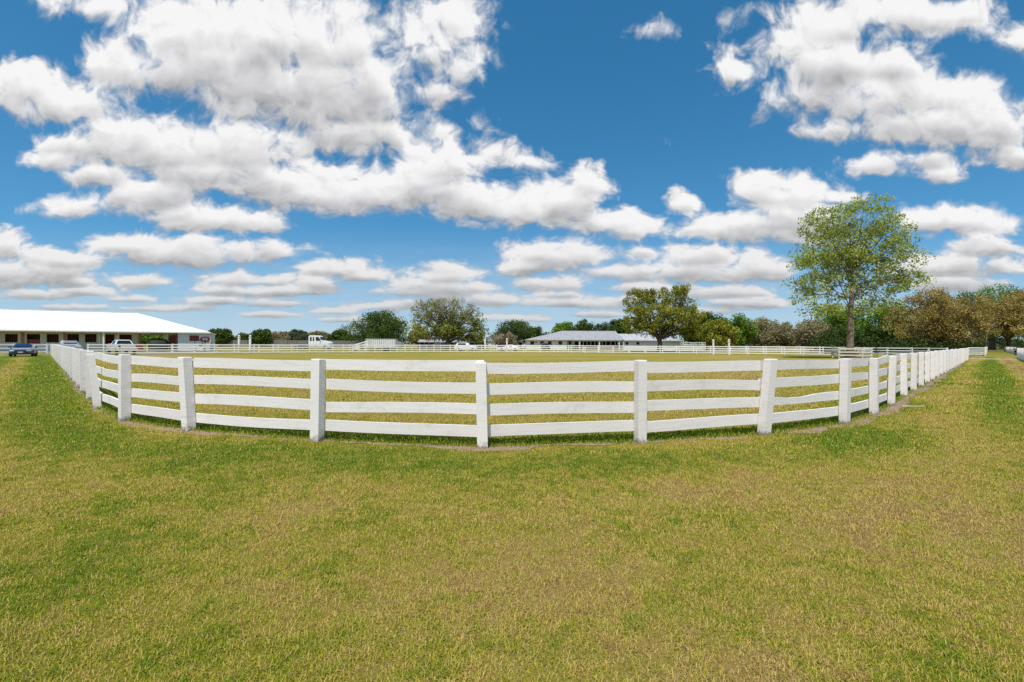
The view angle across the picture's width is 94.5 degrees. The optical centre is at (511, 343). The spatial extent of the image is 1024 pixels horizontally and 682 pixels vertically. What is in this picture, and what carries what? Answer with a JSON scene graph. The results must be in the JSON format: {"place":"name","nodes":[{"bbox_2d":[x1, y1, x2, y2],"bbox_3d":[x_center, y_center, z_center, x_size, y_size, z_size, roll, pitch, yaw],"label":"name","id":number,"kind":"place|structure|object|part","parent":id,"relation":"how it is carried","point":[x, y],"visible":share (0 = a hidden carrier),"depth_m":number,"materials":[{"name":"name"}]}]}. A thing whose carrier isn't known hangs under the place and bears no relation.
{"place":"outdoors","nodes":[
{"label":"outdoors","id":0,"kind":"place"},
{"bbox_2d":[0,353,227,355],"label":"drive","id":1,"kind":"structure","parent":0,"point":[136,354],"depth_m":66.08,"materials":[{"name":"concrete"}]},
{"bbox_2d":[8,344,37,355],"bbox_3d":[-53.690,0.687,52.073,2.220,1.377,4.930,0,0,-40],"label":"parked car","id":2,"kind":"object","parent":1,"relation":"on","point":[21,349],"visible":1,"depth_m":50.87,"materials":[{"name":"blue paint"}]},
{"bbox_2d":[106,340,137,354],"bbox_3d":[-50.702,0.450,61.503,5.930,1.876,2.380,0,0,38],"label":"pickup truck","id":3,"kind":"object","parent":1,"relation":"on","point":[122,342],"visible":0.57,"depth_m":60.41,"materials":[{"name":"white paint"}]},
{"bbox_3d":[-49.822,-0.163,60.820,0.235,0.458,1.582,0,0,38],"label":"rear window","id":4,"kind":"part","parent":3,"relation":"part of","materials":[{"name":"black glass"}]},
{"bbox_2d":[353,341,368,350],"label":"loading ramp","id":5,"kind":"structure","parent":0,"point":[362,344],"depth_m":85.86,"materials":[{"name":"white wood"}]},
{"bbox_2d":[85,359,924,446],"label":"paddock grass","id":6,"kind":"structure","parent":0,"point":[261,392],"depth_m":13.85,"materials":[{"name":"green plant"}]},
{"bbox_2d":[488,340,524,346],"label":"white house","id":7,"kind":"structure","parent":0,"point":[489,342],"depth_m":164.90,"materials":[{"name":"wood"}]},
{"bbox_2d":[0,343,1023,681],"bbox_3d":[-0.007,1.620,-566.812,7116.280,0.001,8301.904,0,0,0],"label":"lawn","id":8,"kind":"structure","parent":0,"point":[992,357],"depth_m":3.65,"materials":[{"name":"green plant"}]},
{"bbox_2d":[0,343,77,353],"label":"board fence","id":9,"kind":"object","parent":8,"relation":"on","point":[46,348],"visible":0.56,"depth_m":58.69,"materials":[{"name":"white wood"}]},
{"bbox_2d":[59,340,82,348],"bbox_3d":[-57.855,0.478,62.000,4.861,1.757,2.300,0,0,40],"label":"parked car","id":10,"kind":"object","parent":8,"relation":"on","point":[79,346],"visible":0.3,"depth_m":61.30,"materials":[{"name":"grey paint"}]},
{"bbox_2d":[0,309,215,350],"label":"long stable","id":11,"kind":"structure","parent":8,"relation":"on","point":[25,326],"depth_m":82.54,"materials":[{"name":"white metal"}]},
{"bbox_2d":[79,334,84,348],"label":"open door","id":12,"kind":"structure","parent":11,"relation":"in","point":[81,336],"depth_m":80.69,"materials":[{"name":"paint"}]},
{"bbox_2d":[169,335,175,348],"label":"sliding door","id":13,"kind":"structure","parent":11,"relation":"in","point":[172,338],"depth_m":87.20,"materials":[{"name":"red paint"}]},
{"bbox_2d":[189,335,198,340],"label":"window","id":14,"kind":"structure","parent":11,"relation":"in","point":[191,337],"depth_m":87.24,"materials":[{"name":"red paint"}]},
{"bbox_2d":[200,337,209,341],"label":"oval sign","id":15,"kind":"object","parent":11,"relation":"attached to","point":[207,339],"visible":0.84,"depth_m":88.04,"materials":[{"name":"red metal"}]},
{"bbox_2d":[138,335,168,346],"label":"broadleaf tree","id":16,"kind":"object","parent":8,"relation":"on","point":[145,339],"visible":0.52,"depth_m":137.38,"materials":[{"name":"green plant"}]},
{"bbox_2d":[148,338,168,350],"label":"covered machine","id":17,"kind":"object","parent":8,"relation":"on","point":[157,341],"visible":0.81,"depth_m":84.46,"materials":[{"name":"fabric"}]},
{"bbox_2d":[193,340,206,350],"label":"utility cart","id":18,"kind":"object","parent":8,"relation":"on","point":[200,345],"visible":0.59,"depth_m":84.71,"materials":[{"name":"white paint"}]},
{"bbox_2d":[208,328,235,346],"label":"broadleaf tree","id":19,"kind":"object","parent":8,"relation":"on","point":[223,336],"visible":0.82,"depth_m":148.80,"materials":[{"name":"green plant"}]},
{"bbox_2d":[233,332,248,341],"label":"broadleaf tree","id":20,"kind":"object","parent":8,"relation":"on","point":[243,336],"visible":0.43,"depth_m":182.82,"materials":[{"name":"green plant"}]},
{"bbox_2d":[249,335,251,353],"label":"gate post","id":21,"kind":"object","parent":8,"relation":"on","point":[250,336],"visible":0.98,"depth_m":65.97,"materials":[{"name":"white paint"}]},
{"bbox_2d":[248,328,273,346],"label":"broadleaf tree","id":22,"kind":"object","parent":8,"relation":"on","point":[261,336],"visible":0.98,"depth_m":148.25,"materials":[{"name":"green plant"}]},
{"bbox_2d":[271,331,290,339],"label":"broadleaf tree","id":23,"kind":"object","parent":8,"relation":"on","point":[281,335],"visible":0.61,"depth_m":168.09,"materials":[{"name":"beige plant"}]},
{"bbox_2d":[215,340,364,346],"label":"grey fence","id":24,"kind":"object","parent":8,"relation":"on","point":[289,342],"visible":0.27,"depth_m":149.98,"materials":[{"name":"white wood"}]},
{"bbox_2d":[289,329,309,339],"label":"broadleaf tree","id":25,"kind":"object","parent":8,"relation":"on","point":[298,335],"visible":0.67,"depth_m":172.54,"materials":[{"name":"green plant"}]},
{"bbox_2d":[295,335,332,348],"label":"lorry","id":26,"kind":"object","parent":8,"relation":"on","point":[314,339],"visible":0.7,"depth_m":102.94,"materials":[{"name":"white paint"}]},
{"bbox_2d":[307,330,329,340],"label":"broadleaf tree","id":27,"kind":"object","parent":8,"relation":"on","point":[320,333],"visible":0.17,"depth_m":206.72,"materials":[{"name":"green plant"}]},
{"bbox_2d":[326,328,353,343],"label":"broadleaf tree","id":28,"kind":"object","parent":8,"relation":"on","point":[336,335],"visible":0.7,"depth_m":162.52,"materials":[{"name":"green plant"}]},
{"bbox_2d":[340,309,409,348],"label":"oak tree","id":29,"kind":"object","parent":8,"relation":"on","point":[378,321],"visible":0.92,"depth_m":135.71,"materials":[{"name":"green plant"}]},
{"bbox_2d":[366,339,402,350],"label":"horse trailer","id":30,"kind":"object","parent":8,"relation":"on","point":[384,342],"visible":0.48,"depth_m":95.90,"materials":[{"name":"white paint"}]},
{"bbox_2d":[408,326,426,346],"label":"bush","id":31,"kind":"object","parent":8,"relation":"on","point":[411,339],"visible":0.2,"depth_m":148.98,"materials":[{"name":"green plant"}]},
{"bbox_2d":[403,296,488,348],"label":"oak tree","id":32,"kind":"object","parent":8,"relation":"on","point":[450,326],"visible":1,"depth_m":110.35,"materials":[{"name":"green plant"}]},
{"bbox_2d":[418,339,486,348],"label":"shed row","id":33,"kind":"object","parent":8,"relation":"on","point":[424,342],"visible":0.38,"depth_m":140.43,"materials":[{"name":"metal"}]},
{"bbox_2d":[454,343,478,350],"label":"parked car","id":34,"kind":"object","parent":8,"relation":"on","point":[464,346],"visible":0.39,"depth_m":96.25,"materials":[{"name":"white paint"}]},
{"bbox_2d":[172,344,819,354],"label":"board fence","id":35,"kind":"object","parent":8,"relation":"on","point":[583,347],"visible":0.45,"depth_m":84.43,"materials":[{"name":"white wood"}]},
{"bbox_2d":[491,331,518,346],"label":"bush","id":36,"kind":"object","parent":8,"relation":"on","point":[500,339],"visible":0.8,"depth_m":144.86,"materials":[{"name":"beige plant"}]},
{"bbox_2d":[61,367,952,447],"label":"grass","id":37,"kind":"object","parent":8,"relation":"on","point":[435,441],"visible":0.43,"depth_m":8.31,"materials":[{"name":"green plant"}]},
{"bbox_2d":[497,346,519,350],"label":"parked car","id":38,"kind":"object","parent":8,"relation":"on","point":[509,348],"visible":0.52,"depth_m":99.08,"materials":[{"name":"white paint"}]},
{"bbox_2d":[50,344,968,447],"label":"board fence","id":39,"kind":"object","parent":8,"relation":"on","point":[80,368],"visible":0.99,"depth_m":8.17,"materials":[{"name":"white paint"}]},
{"bbox_2d":[488,319,535,346],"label":"oak tree","id":40,"kind":"object","parent":8,"relation":"on","point":[519,329],"visible":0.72,"depth_m":149.37,"materials":[{"name":"green plant"}]},
{"bbox_2d":[87,344,947,356],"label":"board fence","id":41,"kind":"object","parent":8,"relation":"on","point":[474,349],"visible":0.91,"depth_m":73.13,"materials":[{"name":"white wood"}]},
{"bbox_2d":[522,325,548,342],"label":"oak tree","id":42,"kind":"object","parent":8,"relation":"on","point":[538,331],"visible":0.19,"depth_m":156.45,"materials":[{"name":"green plant"}]},
{"bbox_2d":[541,343,549,348],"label":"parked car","id":43,"kind":"object","parent":8,"relation":"on","point":[545,346],"visible":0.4,"depth_m":117.28,"materials":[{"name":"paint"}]},
{"bbox_2d":[548,321,573,333],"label":"broadleaf tree","id":44,"kind":"object","parent":8,"relation":"on","point":[564,326],"visible":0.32,"depth_m":182.02,"materials":[{"name":"green plant"}]},
{"bbox_2d":[572,319,595,330],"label":"broadleaf tree","id":45,"kind":"object","parent":8,"relation":"on","point":[582,326],"visible":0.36,"depth_m":175.95,"materials":[{"name":"green plant"}]},
{"bbox_2d":[594,321,609,330],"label":"broadleaf tree","id":46,"kind":"object","parent":8,"relation":"on","point":[603,326],"visible":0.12,"depth_m":193.35,"materials":[{"name":"green plant"}]},
{"bbox_2d":[606,318,633,342],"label":"broadleaf tree","id":47,"kind":"object","parent":8,"relation":"on","point":[616,326],"visible":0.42,"depth_m":167.67,"materials":[{"name":"green plant"}]},
{"bbox_2d":[232,333,1020,348],"bbox_3d":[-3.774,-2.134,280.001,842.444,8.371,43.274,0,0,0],"label":"distant woods","id":48,"kind":"object","parent":8,"relation":"on","point":[408,342],"visible":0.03,"depth_m":272.39,"materials":[{"name":"green plant"}]},
{"bbox_2d":[620,282,706,351],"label":"oak tree","id":49,"kind":"object","parent":8,"relation":"on","point":[682,317],"visible":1,"depth_m":98.76,"materials":[{"name":"green plant"}]},
{"bbox_2d":[681,342,705,349],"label":"round pen","id":50,"kind":"object","parent":8,"relation":"on","point":[694,347],"visible":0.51,"depth_m":111.89,"materials":[{"name":"paint"}]},
{"bbox_2d":[681,311,722,349],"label":"broadleaf tree","id":51,"kind":"object","parent":8,"relation":"on","point":[710,316],"visible":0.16,"depth_m":137.74,"materials":[{"name":"green plant"}]},
{"bbox_2d":[712,339,714,354],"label":"gate post","id":52,"kind":"object","parent":8,"relation":"on","point":[713,341],"visible":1,"depth_m":73.98,"materials":[{"name":"white paint"}]},
{"bbox_2d":[699,317,741,349],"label":"broadleaf tree","id":53,"kind":"object","parent":8,"relation":"on","point":[720,332],"visible":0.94,"depth_m":115.96,"materials":[{"name":"green plant"}]},
{"bbox_2d":[728,339,729,354],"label":"gate post","id":54,"kind":"object","parent":8,"relation":"on","point":[728,346],"visible":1,"depth_m":73.56,"materials":[{"name":"white paint"}]},
{"bbox_2d":[725,312,758,350],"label":"broadleaf tree","id":55,"kind":"object","parent":8,"relation":"on","point":[745,327],"visible":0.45,"depth_m":121.81,"materials":[{"name":"green plant"}]},
{"bbox_2d":[723,345,796,350],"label":"grey fence","id":56,"kind":"object","parent":8,"relation":"on","point":[747,347],"visible":0.25,"depth_m":129.98,"materials":[{"name":"white wood"}]},
{"bbox_2d":[748,316,779,350],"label":"broadleaf tree","id":57,"kind":"object","parent":8,"relation":"on","point":[763,325],"visible":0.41,"depth_m":127.70,"materials":[{"name":"brown plant"}]},
{"bbox_2d":[760,320,794,347],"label":"scrub tree","id":58,"kind":"object","parent":8,"relation":"on","point":[775,337],"visible":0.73,"depth_m":110.81,"materials":[{"name":"beige plant"}]},
{"bbox_2d":[746,346,828,350],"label":"board fence","id":59,"kind":"object","parent":8,"relation":"on","point":[789,348],"visible":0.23,"depth_m":104.06,"materials":[{"name":"paint"}]},
{"bbox_2d":[784,318,836,347],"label":"scrub tree","id":60,"kind":"object","parent":8,"relation":"on","point":[804,333],"visible":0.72,"depth_m":106.06,"materials":[{"name":"beige plant"}]},
{"bbox_2d":[805,304,867,327],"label":"broadleaf tree","id":61,"kind":"object","parent":8,"relation":"on","point":[833,320],"visible":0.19,"depth_m":113.31,"materials":[{"name":"green plant"}]},
{"bbox_2d":[840,350,858,357],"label":"guard plants","id":62,"kind":"object","parent":8,"relation":"on","point":[849,354],"visible":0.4,"depth_m":56.13,"materials":[{"name":"wood"}]},
{"bbox_2d":[831,347,872,358],"bbox_3d":[40.380,1.142,56.400,3.360,1.360,3.360,0,0,22],"label":"tree guard","id":63,"kind":"object","parent":8,"relation":"on","point":[862,352],"visible":0.88,"depth_m":55.12,"materials":[{"name":"paint"}]},
{"bbox_2d":[816,322,890,351],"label":"broadleaf tree","id":64,"kind":"object","parent":8,"relation":"on","point":[876,332],"visible":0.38,"depth_m":99.37,"materials":[{"name":"green plant"}]},
{"bbox_2d":[780,193,936,356],"bbox_3d":[41.144,-7.674,58.065,16.886,19.378,11.986,0,0,0],"label":"plane tree","id":65,"kind":"object","parent":8,"relation":"on","point":[853,253],"visible":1,"depth_m":56.20,"materials":[{"name":"green plant"}]},
{"bbox_2d":[839,298,917,344],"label":"broadleaf tree","id":66,"kind":"object","parent":8,"relation":"on","point":[870,318],"visible":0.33,"depth_m":104.86,"materials":[{"name":"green plant"}]},
{"bbox_2d":[807,335,1023,354],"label":"undergrowth","id":67,"kind":"object","parent":8,"relation":"on","point":[894,343],"visible":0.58,"depth_m":91.97,"materials":[{"name":"green plant"}]},
{"bbox_2d":[879,285,1002,345],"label":"oak tree","id":68,"kind":"object","parent":8,"relation":"on","point":[934,323],"visible":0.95,"depth_m":87.57,"materials":[{"name":"brown plant"}]},
{"bbox_2d":[925,289,989,337],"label":"broadleaf tree","id":69,"kind":"object","parent":8,"relation":"on","point":[964,294],"visible":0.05,"depth_m":127.98,"materials":[{"name":"green plant"}]},
{"bbox_2d":[968,347,987,355],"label":"board fence","id":70,"kind":"object","parent":8,"relation":"on","point":[976,352],"visible":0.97,"depth_m":76.33,"materials":[{"name":"white wood"}]},
{"bbox_2d":[954,288,1023,346],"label":"oak tree","id":71,"kind":"object","parent":8,"relation":"on","point":[1010,311],"visible":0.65,"depth_m":120.24,"materials":[{"name":"brown plant"}]},
{"bbox_2d":[968,282,1022,349],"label":"broadleaf tree","id":72,"kind":"object","parent":8,"relation":"on","point":[992,341],"visible":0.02,"depth_m":184.07,"materials":[{"name":"green plant"}]},
{"bbox_2d":[987,288,1023,342],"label":"broadleaf tree","id":73,"kind":"object","parent":8,"relation":"on","point":[1013,337],"visible":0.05,"depth_m":178.08,"materials":[{"name":"green plant"}]},
{"bbox_2d":[1004,347,1023,353],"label":"board fence","id":74,"kind":"object","parent":8,"relation":"on","point":[1009,349],"visible":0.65,"depth_m":105.30,"materials":[{"name":"white wood"}]},
{"bbox_2d":[1008,317,1023,337],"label":"oak tree","id":75,"kind":"object","parent":8,"relation":"on","point":[1016,330],"visible":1,"depth_m":102.81,"materials":[{"name":"brown plant"}]},
{"bbox_2d":[1017,348,1023,360],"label":"board fence","id":76,"kind":"object","parent":8,"relation":"on","point":[1020,353],"visible":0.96,"depth_m":55.06,"materials":[{"name":"white wood"}]},
{"bbox_2d":[63,365,960,451],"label":"soil","id":77,"kind":"structure","parent":0,"point":[897,406],"depth_m":8.45,"materials":[{"name":"brown soil"}]},
{"bbox_2d":[0,0,1023,344],"label":"sky","id":78,"kind":"structure","parent":0,"point":[245,166],"materials":[{"name":"blue"}]},
{"bbox_2d":[523,331,683,349],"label":"barn","id":79,"kind":"structure","parent":0,"point":[599,338],"depth_m":131.39,"materials":[{"name":"metal"}]},
{"bbox_2d":[666,342,673,349],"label":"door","id":80,"kind":"structure","parent":79,"relation":"in","point":[667,343],"depth_m":129.54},
{"bbox_2d":[969,358,1019,359],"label":"sand track","id":81,"kind":"structure","parent":0,"point":[988,358],"depth_m":59.45,"materials":[{"name":"beige sand"}]}
]}

